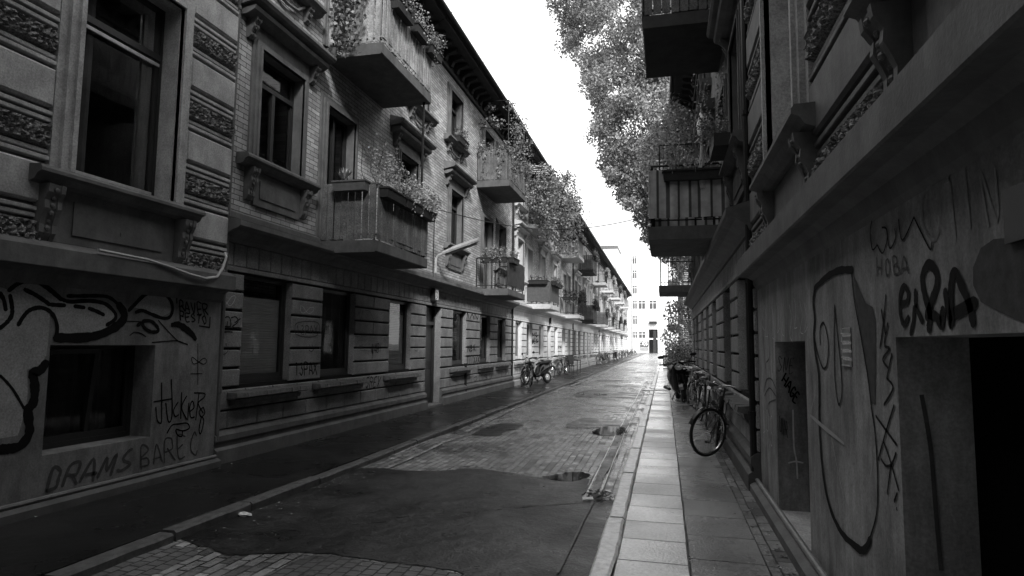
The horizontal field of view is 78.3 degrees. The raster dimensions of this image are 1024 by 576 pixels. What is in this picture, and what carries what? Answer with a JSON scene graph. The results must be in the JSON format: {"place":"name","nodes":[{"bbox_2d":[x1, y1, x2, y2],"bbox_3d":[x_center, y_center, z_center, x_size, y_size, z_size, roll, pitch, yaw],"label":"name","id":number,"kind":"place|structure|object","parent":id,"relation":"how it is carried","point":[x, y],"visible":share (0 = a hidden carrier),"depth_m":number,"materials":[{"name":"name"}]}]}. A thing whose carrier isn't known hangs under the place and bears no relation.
{"place":"outdoors","nodes":[
{"label":"outdoors","id":0,"kind":"place"},
{"bbox_2d":[0,0,238,525],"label":"end house","id":1,"kind":"structure","parent":0,"point":[116,128],"depth_m":6.62,"materials":[{"name":"grey paint"}]},
{"bbox_2d":[42,345,134,449],"bbox_3d":[-4.403,1.082,6.422,0.207,1.000,1.240,-1,-5,14],"label":"window","id":2,"kind":"structure","parent":1,"relation":"in","point":[90,387],"depth_m":6.50,"materials":[{"name":"black glass"}]},
{"bbox_2d":[76,0,164,195],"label":"window","id":3,"kind":"structure","parent":1,"relation":"in","point":[153,24],"depth_m":7.18,"materials":[{"name":"black glass"}]},
{"bbox_2d":[97,248,227,279],"bbox_3d":[-3.752,-0.342,7.094,0.205,0.420,2.109,0,-5,8],"label":"white cable","id":4,"kind":"object","parent":1,"relation":"attached to","point":[163,264],"visible":1,"depth_m":6.87,"materials":[{"name":"white plastic"}]},
{"bbox_2d":[0,353,645,575],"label":"pavement","id":5,"kind":"structure","parent":0,"point":[42,545],"depth_m":6.49,"materials":[{"name":"grey stone"}]},
{"bbox_2d":[213,0,532,463],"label":"terrace house","id":6,"kind":"structure","parent":5,"relation":"on","point":[343,312],"depth_m":11.37,"materials":[{"name":"brick"}]},
{"bbox_2d":[239,275,286,382],"bbox_3d":[-3.665,0.605,9.128,0.060,1.490,1.160,-1,-5,14],"label":"window","id":7,"kind":"structure","parent":6,"relation":"in","point":[263,320],"depth_m":9.23,"materials":[{"name":"grey glass"}]},
{"bbox_2d":[262,60,294,170],"bbox_3d":[-3.644,-2.569,9.509,0.080,1.600,1.100,-1,-5,14],"label":"window","id":8,"kind":"structure","parent":6,"relation":"in","point":[272,95],"depth_m":9.66,"materials":[{"name":"black wood"}]},
{"bbox_2d":[320,289,350,375],"bbox_3d":[-3.219,0.789,11.121,0.132,1.490,1.160,-1,-5,14],"label":"window","id":9,"kind":"structure","parent":6,"relation":"in","point":[331,348],"depth_m":11.31,"materials":[{"name":"black glass"}]},
{"bbox_2d":[326,114,346,240],"bbox_3d":[-3.232,-1.927,11.189,0.072,2.330,1.000,-1,-5,14],"label":"balcony door","id":10,"kind":"structure","parent":6,"relation":"in","point":[332,119],"depth_m":11.24,"materials":[{"name":"black wood"}]},
{"bbox_2d":[328,0,366,57],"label":"hanging vine","id":11,"kind":"object","parent":6,"relation":"hanging from","point":[344,28],"visible":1,"depth_m":10.54,"materials":[{"name":"grey plant"}]},
{"bbox_2d":[331,167,370,192],"bbox_3d":[-2.642,-1.794,10.364,0.620,0.410,0.366,-1,-5,14],"label":"flower box","id":12,"kind":"object","parent":6,"relation":"attached to","point":[351,185],"visible":1,"depth_m":10.29,"materials":[{"name":"ceramic"}]},
{"bbox_2d":[358,133,392,196],"bbox_3d":[-2.288,-2.046,10.748,0.522,1.156,0.676,-1,-5,14],"label":"potted plant","id":13,"kind":"object","parent":6,"relation":"on","point":[375,153],"visible":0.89,"depth_m":10.66,"materials":[{"name":"grey plant"}]},
{"bbox_2d":[376,148,409,205],"bbox_3d":[-2.024,-1.933,10.748,0.427,0.930,0.814,-1,-5,14],"label":"flower box","id":14,"kind":"object","parent":6,"relation":"attached to","point":[389,193],"visible":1,"depth_m":10.64,"materials":[{"name":"grey plant"}]},
{"bbox_2d":[388,300,406,369],"bbox_3d":[-2.557,1.027,13.697,0.060,1.490,1.160,-1,-5,14],"label":"window","id":15,"kind":"structure","parent":6,"relation":"in","point":[397,323],"depth_m":13.91,"materials":[{"name":"grey glass"}]},
{"bbox_2d":[391,0,420,26],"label":"flower box","id":16,"kind":"object","parent":6,"relation":"attached to","point":[403,11],"visible":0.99,"depth_m":11.17,"materials":[{"name":"grey plant"}]},
{"bbox_2d":[401,159,410,196],"bbox_3d":[-2.542,-2.186,14.197,0.147,1.500,1.000,-1,-5,14],"label":"window","id":17,"kind":"structure","parent":6,"relation":"in","point":[405,164],"depth_m":14.61,"materials":[{"name":"black glass"}]},
{"bbox_2d":[395,171,429,215],"bbox_3d":[-1.810,-1.690,11.490,0.476,0.803,0.831,-1,-5,14],"label":"flower box","id":18,"kind":"object","parent":6,"relation":"attached to","point":[414,207],"visible":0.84,"depth_m":11.45,"materials":[{"name":"grey plant"}]},
{"bbox_2d":[408,2,433,44],"bbox_3d":[-1.745,-5.031,11.992,0.426,0.667,0.623,-1,-5,14],"label":"flower box","id":19,"kind":"object","parent":6,"relation":"attached to","point":[420,33],"visible":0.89,"depth_m":11.90,"materials":[{"name":"grey plant"}]},
{"bbox_2d":[420,102,424,203],"bbox_3d":[-1.788,-2.582,12.552,0.058,2.350,0.048,-1,-5,14],"label":"drainpipe","id":20,"kind":"object","parent":6,"relation":"attached to","point":[422,148],"visible":0.65,"depth_m":12.56,"materials":[{"name":"metal"}]},
{"bbox_2d":[412,188,441,222],"bbox_3d":[-1.640,-1.551,12.215,0.522,0.731,0.670,-1,-5,14],"label":"flower box","id":21,"kind":"object","parent":6,"relation":"attached to","point":[428,214],"visible":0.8,"depth_m":12.11,"materials":[{"name":"grey plant"}]},
{"bbox_2d":[424,307,434,402],"bbox_3d":[-2.140,1.672,15.628,0.152,2.400,1.050,-1,-5,14],"label":"door","id":22,"kind":"structure","parent":6,"relation":"in","point":[430,312],"depth_m":15.95,"materials":[{"name":"black metal"}]},
{"bbox_2d":[425,30,447,66],"bbox_3d":[-1.576,-4.815,12.708,0.582,0.879,0.627,-1,-5,14],"label":"flower box","id":23,"kind":"object","parent":6,"relation":"attached to","point":[434,53],"visible":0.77,"depth_m":12.60,"materials":[{"name":"grey plant"}]},
{"bbox_2d":[451,195,456,244],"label":"window","id":24,"kind":"structure","parent":6,"relation":"in","point":[454,207],"depth_m":17.87,"materials":[{"name":"black glass"}]},
{"bbox_2d":[451,99,456,134],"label":"window","id":25,"kind":"structure","parent":6,"relation":"in","point":[454,106],"depth_m":17.95,"materials":[{"name":"black glass"}]},
{"bbox_2d":[435,238,479,273],"bbox_3d":[-1.378,-0.810,15.699,1.144,0.881,0.144,-1,-5,14],"label":"street lamp","id":26,"kind":"object","parent":6,"relation":"attached to","point":[461,246],"visible":1,"depth_m":15.66,"materials":[{"name":"metal"}]},
{"bbox_2d":[452,311,462,364],"bbox_3d":[-1.602,1.391,17.636,0.060,1.490,1.200,-1,-5,14],"label":"window","id":27,"kind":"structure","parent":6,"relation":"in","point":[459,361],"depth_m":18.12,"materials":[{"name":"grey wood"}]},
{"bbox_2d":[453,124,469,149],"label":"flower box","id":28,"kind":"object","parent":6,"relation":"attached to","point":[462,141],"visible":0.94,"depth_m":17.33,"materials":[{"name":"grey plant"}]},
{"bbox_2d":[480,315,486,361],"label":"window","id":29,"kind":"structure","parent":6,"relation":"in","point":[485,335],"depth_m":20.59,"materials":[{"name":"grey glass"}]},
{"bbox_2d":[483,222,487,288],"bbox_3d":[-0.980,-1.068,20.481,0.072,2.330,1.100,-1,-5,14],"label":"balcony door","id":30,"kind":"structure","parent":6,"relation":"in","point":[485,224],"depth_m":20.89,"materials":[{"name":"black glass"}]},
{"bbox_2d":[479,245,507,266],"bbox_3d":[-0.555,-0.966,19.071,0.897,0.703,0.423,-1,-5,21],"label":"flower box","id":31,"kind":"object","parent":6,"relation":"attached to","point":[503,258],"visible":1,"depth_m":19.00,"materials":[{"name":"grey plant"}]},
{"bbox_2d":[497,318,502,360],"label":"window","id":32,"kind":"structure","parent":6,"relation":"in","point":[499,338],"depth_m":22.59,"materials":[{"name":"black glass"}]},
{"bbox_2d":[476,100,533,194],"bbox_3d":[-0.121,-4.473,20.634,1.546,2.538,2.803,-1,-5,14],"label":"climbing vine","id":33,"kind":"object","parent":6,"relation":"on","point":[516,145],"visible":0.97,"depth_m":19.73,"materials":[{"name":"plant"}]},
{"bbox_2d":[508,249,519,265],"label":"flower box","id":34,"kind":"object","parent":6,"relation":"attached to","point":[513,260],"visible":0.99,"depth_m":19.30,"materials":[{"name":"grey plant"}]},
{"bbox_2d":[433,210,648,276],"bbox_3d":[1.270,-1.169,15.292,6.483,1.790,0.314,0,-5,9],"label":"overhead cable","id":35,"kind":"object","parent":6,"relation":"on","point":[519,227],"visible":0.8,"depth_m":15.57,"materials":[{"name":"metal"}]},
{"bbox_2d":[521,358,538,386],"bbox_3d":[0.714,3.176,23.682,0.598,1.044,1.785,6,-6,-6],"label":"bicycle","id":36,"kind":"object","parent":5,"relation":"on","point":[529,378],"visible":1,"depth_m":23.62,"materials":[{"name":"metal"}]},
{"bbox_2d":[520,351,553,383],"bbox_3d":[0.996,3.180,25.270,0.770,1.444,1.892,-14,-14,43],"label":"motor scooter","id":37,"kind":"object","parent":5,"relation":"on","point":[543,368],"visible":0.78,"depth_m":25.32,"materials":[{"name":"metal"}]},
{"bbox_2d":[534,356,555,380],"bbox_3d":[1.355,3.493,27.239,0.604,1.044,1.796,3,-3,28],"label":"bicycle","id":38,"kind":"object","parent":5,"relation":"on","point":[553,366],"visible":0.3,"depth_m":27.59,"materials":[{"name":"metal"}]},
{"bbox_2d":[513,141,584,385],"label":"terrace house","id":39,"kind":"structure","parent":5,"relation":"on","point":[545,318],"depth_m":27.94,"materials":[{"name":"paint"}]},
{"bbox_2d":[515,321,518,358],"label":"window","id":40,"kind":"structure","parent":39,"relation":"in","point":[516,357],"depth_m":25.22,"materials":[{"name":"grey glass"}]},
{"bbox_2d":[526,323,529,357],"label":"window","id":41,"kind":"structure","parent":39,"relation":"in","point":[528,324],"depth_m":27.23,"materials":[{"name":"grey glass"}]},
{"bbox_2d":[528,275,547,283],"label":"flower box","id":42,"kind":"object","parent":39,"relation":"attached to","point":[533,281],"visible":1,"depth_m":25.96,"materials":[{"name":"grey plant"}]},
{"bbox_2d":[524,164,554,176],"bbox_3d":[1.098,-4.801,25.798,1.150,0.080,1.800,8,-3,14],"label":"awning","id":43,"kind":"object","parent":39,"relation":"attached to","point":[539,170],"visible":0.31,"depth_m":25.66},
{"bbox_2d":[551,275,559,286],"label":"flower box","id":44,"kind":"object","parent":39,"relation":"attached to","point":[556,283],"visible":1,"depth_m":26.36,"materials":[{"name":"grey plant"}]},
{"bbox_2d":[525,162,593,257],"bbox_3d":[2.106,-3.506,27.391,2.587,3.626,6.987,-1,-5,14],"label":"climbing vine","id":45,"kind":"object","parent":39,"relation":"attached to","point":[540,191],"visible":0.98,"depth_m":26.04,"materials":[{"name":"grey plant"}]},
{"bbox_2d":[562,288,577,304],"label":"flower box","id":46,"kind":"object","parent":39,"relation":"attached to","point":[569,298],"visible":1,"depth_m":34.68,"materials":[{"name":"grey plant"}]},
{"bbox_2d":[578,289,586,307],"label":"flower box","id":47,"kind":"object","parent":39,"relation":"attached to","point":[582,294],"visible":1,"depth_m":34.94,"materials":[{"name":"grey plant"}]},
{"bbox_2d":[554,355,569,374],"bbox_3d":[2.564,4.006,32.734,0.619,1.044,1.769,-6,-8,30],"label":"bicycle","id":48,"kind":"object","parent":5,"relation":"on","point":[563,367],"visible":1,"depth_m":32.79,"materials":[{"name":"metal"}]},
{"bbox_2d":[556,355,567,373],"bbox_3d":[2.756,4.080,33.560,0.605,1.044,1.803,2,-4,20],"label":"bicycle","id":49,"kind":"object","parent":5,"relation":"on","point":[561,360],"visible":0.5,"depth_m":33.19,"materials":[{"name":"metal"}]},
{"bbox_2d":[565,355,573,370],"bbox_3d":[3.199,4.221,34.885,0.459,1.001,0.490,-1,-5,14],"label":"wooden chair","id":50,"kind":"object","parent":5,"relation":"on","point":[570,357],"visible":0.53,"depth_m":34.66,"materials":[{"name":"grey wood"}]},
{"bbox_2d":[572,222,607,369],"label":"terrace house","id":51,"kind":"structure","parent":5,"relation":"on","point":[588,327],"depth_m":45.02,"materials":[{"name":"brick"}]},
{"bbox_2d":[592,298,599,312],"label":"flower box","id":52,"kind":"object","parent":51,"relation":"attached to","point":[596,305],"visible":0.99,"depth_m":41.97,"materials":[{"name":"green plant"}]},
{"bbox_2d":[592,248,600,264],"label":"flower box","id":53,"kind":"object","parent":51,"relation":"attached to","point":[596,257],"visible":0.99,"depth_m":42.06,"materials":[{"name":"grey plant"}]},
{"bbox_2d":[598,257,620,362],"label":"terrace house","id":54,"kind":"structure","parent":5,"relation":"on","point":[606,299],"depth_m":61.13,"materials":[{"name":"paint"}]},
{"bbox_2d":[614,277,628,358],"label":"terrace house","id":55,"kind":"structure","parent":5,"relation":"on","point":[617,310],"depth_m":76.48,"materials":[{"name":"paint"}]},
{"bbox_2d":[620,287,631,356],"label":"terrace house","id":56,"kind":"structure","parent":5,"relation":"on","point":[623,312],"depth_m":90.67,"materials":[{"name":"paint"}]},
{"bbox_2d":[601,245,677,352],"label":"apartment building","id":57,"kind":"structure","parent":5,"relation":"on","point":[639,274],"depth_m":142.28,"materials":[{"name":"paint"}]},
{"bbox_2d":[638,300,645,309],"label":"window","id":58,"kind":"structure","parent":57,"relation":"in","point":[641,302],"depth_m":142.27,"materials":[{"name":"glass"}]},
{"bbox_2d":[638,315,645,324],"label":"window","id":59,"kind":"structure","parent":57,"relation":"in","point":[641,317],"depth_m":141.99,"materials":[{"name":"white paint"}]},
{"bbox_2d":[649,300,656,309],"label":"window","id":60,"kind":"structure","parent":57,"relation":"in","point":[652,303],"depth_m":141.73,"materials":[{"name":"grey glass"}]},
{"bbox_2d":[151,372,655,575],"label":"road","id":61,"kind":"structure","parent":0,"point":[548,446],"depth_m":9.80,"materials":[{"name":"grey stone"}]},
{"bbox_2d":[92,546,197,575],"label":"gutter paving","id":62,"kind":"structure","parent":61,"relation":"on","point":[150,563],"depth_m":4.64,"materials":[{"name":"grey stone"}]},
{"bbox_2d":[263,555,465,575],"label":"sett paving","id":63,"kind":"structure","parent":61,"relation":"on","point":[326,565],"depth_m":4.52,"materials":[{"name":"grey stone"}]},
{"bbox_2d":[180,468,613,575],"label":"asphalt patch","id":64,"kind":"object","parent":61,"relation":"on","point":[528,525],"visible":0.94,"depth_m":5.69,"materials":[{"name":"grey asphalt"}]},
{"bbox_2d":[556,500,593,571],"bbox_3d":[0.586,2.124,5.524,0.028,0.012,2.150,-1,-5,14],"label":"worn line","id":65,"kind":"object","parent":64,"relation":"on","point":[576,534],"visible":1,"depth_m":5.32,"materials":[{"name":"white paint"}]},
{"bbox_2d":[387,435,464,467],"bbox_3d":[-1.246,2.472,9.682,0.077,0.014,3.201,-1,-5,14],"label":"wet gutter","id":66,"kind":"object","parent":61,"relation":"on","point":[422,452],"visible":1,"depth_m":9.31,"materials":[{"name":"grey stone"}]},
{"bbox_2d":[472,423,523,435],"bbox_3d":[-0.231,2.716,12.149,0.680,0.023,1.918,-1,-5,14],"label":"road patch","id":67,"kind":"object","parent":61,"relation":"on","point":[495,430],"visible":1,"depth_m":12.07,"materials":[{"name":"grey asphalt"}]},
{"bbox_2d":[466,387,564,431],"bbox_3d":[0.555,3.236,17.955,0.153,0.032,12.801,-1,-5,13],"label":"wet gutter","id":68,"kind":"object","parent":61,"relation":"on","point":[508,411],"visible":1,"depth_m":14.90,"materials":[{"name":"grey stone"}]},
{"bbox_2d":[542,472,589,481],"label":"puddle","id":69,"kind":"object","parent":61,"relation":"on","point":[571,476],"visible":1,"depth_m":7.86,"materials":[{"name":"grey liquid"}]},
{"bbox_2d":[566,418,623,427],"bbox_3d":[1.783,2.836,13.171,1.181,0.023,1.865,-1,-5,14],"label":"road patch","id":70,"kind":"object","parent":61,"relation":"on","point":[588,422],"visible":0.9,"depth_m":13.25,"materials":[{"name":"grey asphalt"}]},
{"bbox_2d":[586,489,615,503],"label":"drain litter","id":71,"kind":"object","parent":61,"relation":"on","point":[599,496],"visible":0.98,"depth_m":6.77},
{"bbox_2d":[574,389,643,397],"bbox_3d":[3.358,3.587,21.391,2.242,0.032,3.748,-1,-5,14],"label":"road patch","id":72,"kind":"object","parent":61,"relation":"on","point":[611,394],"visible":0.95,"depth_m":21.16,"materials":[{"name":"grey asphalt"}]},
{"bbox_2d":[592,426,625,434],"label":"puddle","id":73,"kind":"object","parent":61,"relation":"on","point":[608,430],"visible":0.97,"depth_m":11.92,"materials":[{"name":"grey liquid"}]},
{"bbox_2d":[588,391,639,488],"bbox_3d":[2.919,3.063,15.694,0.045,0.032,17.700,-1,-5,13],"label":"gutter edge","id":74,"kind":"object","parent":61,"relation":"on","point":[607,451],"visible":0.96,"depth_m":9.28,"materials":[{"name":"stone"}]},
{"bbox_2d":[596,380,631,381],"bbox_3d":[4.762,4.320,29.324,1.649,0.024,1.973,-1,-5,14],"label":"road patch","id":75,"kind":"object","parent":61,"relation":"on","point":[615,380],"visible":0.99,"depth_m":29.29,"materials":[{"name":"grey asphalt"}]},
{"bbox_2d":[589,381,647,493],"bbox_3d":[3.561,3.276,17.998,0.151,0.033,22.900,-1,-5,14],"label":"gutter channel","id":76,"kind":"object","parent":61,"relation":"on","point":[606,463],"visible":0.96,"depth_m":9.56,"materials":[{"name":"grey stone"}]},
{"bbox_2d":[602,391,643,489],"bbox_3d":[3.067,3.053,15.659,0.037,0.030,17.700,-1,-5,13],"label":"gutter edge","id":77,"kind":"object","parent":61,"relation":"on","point":[617,450],"visible":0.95,"depth_m":9.43,"materials":[{"name":"stone"}]},
{"bbox_2d":[604,385,642,386],"bbox_3d":[4.608,3.958,25.453,1.716,0.024,1.501,-1,-5,14],"label":"road patch","id":78,"kind":"object","parent":61,"relation":"on","point":[623,385],"visible":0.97,"depth_m":25.57,"materials":[{"name":"grey asphalt"}]},
{"bbox_2d":[444,0,663,253],"label":"sky","id":79,"kind":"structure","parent":0,"point":[515,40],"materials":[{"name":"white"}]},
{"bbox_2d":[601,353,661,372],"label":"road","id":80,"kind":"structure","parent":0,"point":[650,361],"depth_m":52.76,"materials":[{"name":"grey stone"}]},
{"bbox_2d":[570,359,634,385],"bbox_3d":[8.884,6.339,51.498,0.319,0.037,55.001,-1,-5,14],"label":"wet gutter","id":81,"kind":"object","parent":80,"relation":"on","point":[599,374],"visible":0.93,"depth_m":33.78,"materials":[{"name":"grey stone"}]},
{"bbox_2d":[613,353,690,575],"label":"pavement","id":82,"kind":"structure","parent":0,"point":[653,542],"depth_m":5.99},
{"bbox_2d":[668,256,692,346],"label":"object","id":83,"kind":"structure","parent":0,"point":[685,281],"depth_m":46.30,"materials":[{"name":"plant"}]},
{"bbox_2d":[665,354,771,575],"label":"pavement","id":84,"kind":"structure","parent":0,"point":[721,539],"depth_m":5.82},
{"bbox_2d":[658,352,696,401],"bbox_3d":[4.786,2.543,18.167,1.078,1.531,1.892,-7,-6,7],"label":"motor scooter","id":85,"kind":"object","parent":84,"relation":"on","point":[677,378],"visible":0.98,"depth_m":17.71,"materials":[{"name":"metal"}]},
{"bbox_2d":[688,376,798,575],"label":"pavement","id":86,"kind":"structure","parent":0,"point":[765,542],"depth_m":5.67,"materials":[{"name":"stone"}]},
{"bbox_2d":[658,321,692,361],"bbox_3d":[10.334,3.627,38.978,2.498,3.073,4.128,-1,-5,14],"label":"bush","id":87,"kind":"object","parent":86,"relation":"on","point":[663,336],"visible":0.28,"depth_m":38.59,"materials":[{"name":"grey plant"}]},
{"bbox_2d":[662,256,692,357],"bbox_3d":[10.418,1.396,35.608,3.799,6.915,3.884,-1,-5,14],"label":"tree","id":88,"kind":"object","parent":86,"relation":"on","point":[678,306],"visible":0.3,"depth_m":35.86,"materials":[{"name":"grey plant"}]},
{"bbox_2d":[662,325,692,365],"bbox_3d":[8.944,3.234,32.678,2.287,2.703,3.428,-1,-5,14],"label":"bush","id":89,"kind":"object","parent":86,"relation":"on","point":[679,344],"visible":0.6,"depth_m":32.19,"materials":[{"name":"grey plant"}]},
{"bbox_2d":[674,348,692,379],"bbox_3d":[8.266,3.523,29.156,1.627,1.483,3.604,-1,-5,14],"label":"bush","id":90,"kind":"object","parent":86,"relation":"on","point":[682,357],"visible":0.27,"depth_m":28.93,"materials":[{"name":"grey plant"}]},
{"bbox_2d":[678,366,700,407],"bbox_3d":[4.614,2.566,16.527,0.598,1.044,1.785,3,-5,11],"label":"bicycle","id":91,"kind":"object","parent":86,"relation":"on","point":[690,389],"visible":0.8,"depth_m":16.25,"materials":[{"name":"metal"}]},
{"bbox_2d":[683,368,709,410],"bbox_3d":[4.405,2.440,15.137,0.605,1.044,1.801,2,-5,14],"label":"bicycle","id":92,"kind":"object","parent":86,"relation":"on","point":[697,380],"visible":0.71,"depth_m":14.88,"materials":[{"name":"metal"}]},
{"bbox_2d":[642,0,761,490],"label":"terrace house","id":93,"kind":"structure","parent":86,"relation":"on","point":[701,40],"depth_m":9.59,"materials":[{"name":"plaster"},{"name":"glass"}]},
{"bbox_2d":[631,82,694,172],"bbox_3d":[4.995,-4.884,20.177,2.335,3.153,3.211,-1,-5,14],"label":"overgrown shrub","id":94,"kind":"object","parent":93,"relation":"on","point":[665,138],"visible":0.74,"depth_m":19.79,"materials":[{"name":"grey plant"}]},
{"bbox_2d":[635,148,722,191],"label":"ornamental grass","id":95,"kind":"object","parent":93,"relation":"on","point":[678,167],"depth_m":9.65,"materials":[{"name":"grey plant"}]},
{"bbox_2d":[662,156,722,181],"bbox_3d":[2.806,-1.817,9.541,1.046,0.385,0.276,0,-5,11],"label":"flower box","id":96,"kind":"object","parent":93,"relation":"attached to","point":[703,173],"visible":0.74,"depth_m":9.48,"materials":[{"name":"black plastic"}]},
{"bbox_2d":[654,62,731,160],"bbox_3d":[2.336,-2.279,8.156,0.992,1.068,1.627,-1,-5,14],"label":"potted plant","id":97,"kind":"object","parent":93,"relation":"on","point":[719,138],"visible":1,"depth_m":8.06,"materials":[{"name":"plant"}]},
{"bbox_2d":[694,112,703,142],"bbox_3d":[2.789,-2.384,9.345,0.114,0.427,0.175,1,-5,-6],"label":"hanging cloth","id":98,"kind":"object","parent":93,"relation":"hanging from","point":[699,131],"visible":0.53,"depth_m":9.28,"materials":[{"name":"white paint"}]},
{"bbox_2d":[699,104,704,219],"bbox_3d":[2.880,-1.923,9.551,0.118,1.800,0.118,-1,-5,14],"label":"folded parasol","id":99,"kind":"object","parent":93,"relation":"on","point":[702,183],"visible":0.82,"depth_m":9.52,"materials":[{"name":"fabric"}]},
{"bbox_2d":[745,279,748,389],"bbox_3d":[3.105,0.572,7.955,0.132,1.490,1.160,-1,-5,14],"label":"window","id":100,"kind":"structure","parent":93,"relation":"in","point":[745,279],"depth_m":8.50,"materials":[{"name":"black glass"}]},
{"bbox_2d":[695,371,716,426],"bbox_3d":[3.938,2.222,12.690,0.604,1.044,1.805,5,-4,11],"label":"bicycle","id":101,"kind":"object","parent":86,"relation":"on","point":[706,401],"visible":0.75,"depth_m":12.82,"materials":[{"name":"metal"}]},
{"bbox_2d":[689,381,735,456],"bbox_3d":[3.077,1.911,9.314,0.754,1.044,1.691,7,-2,21],"label":"bicycle","id":102,"kind":"object","parent":86,"relation":"on","point":[720,422],"visible":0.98,"depth_m":8.89,"materials":[{"name":"metal"}]},
{"bbox_2d":[706,435,795,574],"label":"wall litter","id":103,"kind":"object","parent":86,"relation":"on","point":[756,515],"depth_m":5.51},
{"bbox_2d":[737,0,1023,575],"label":"end house","id":104,"kind":"structure","parent":0,"point":[880,263],"depth_m":2.77,"materials":[{"name":"paint"}]},
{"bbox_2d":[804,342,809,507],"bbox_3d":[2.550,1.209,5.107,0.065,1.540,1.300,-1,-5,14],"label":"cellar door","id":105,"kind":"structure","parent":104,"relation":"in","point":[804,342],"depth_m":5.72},
{"bbox_2d":[969,336,1023,575],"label":"cellar door","id":106,"kind":"structure","parent":104,"relation":"in","point":[996,363],"depth_m":2.49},
{"label":"ground","id":107,"kind":"structure","parent":0,"visible":0},
{"bbox_2d":[44,354,642,575],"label":"kerb","id":108,"kind":"structure","parent":107,"relation":"on","point":[96,564],"depth_m":6.00,"materials":[{"name":"stone"}]},
{"bbox_2d":[545,0,690,264],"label":"plane tree","id":109,"kind":"object","parent":107,"relation":"on","point":[598,71],"visible":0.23,"depth_m":30.19,"materials":[{"name":"grey plant"}]},
{"bbox_2d":[589,355,661,575],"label":"kerb","id":110,"kind":"structure","parent":107,"relation":"on","point":[604,562],"depth_m":6.00,"materials":[{"name":"stone"}]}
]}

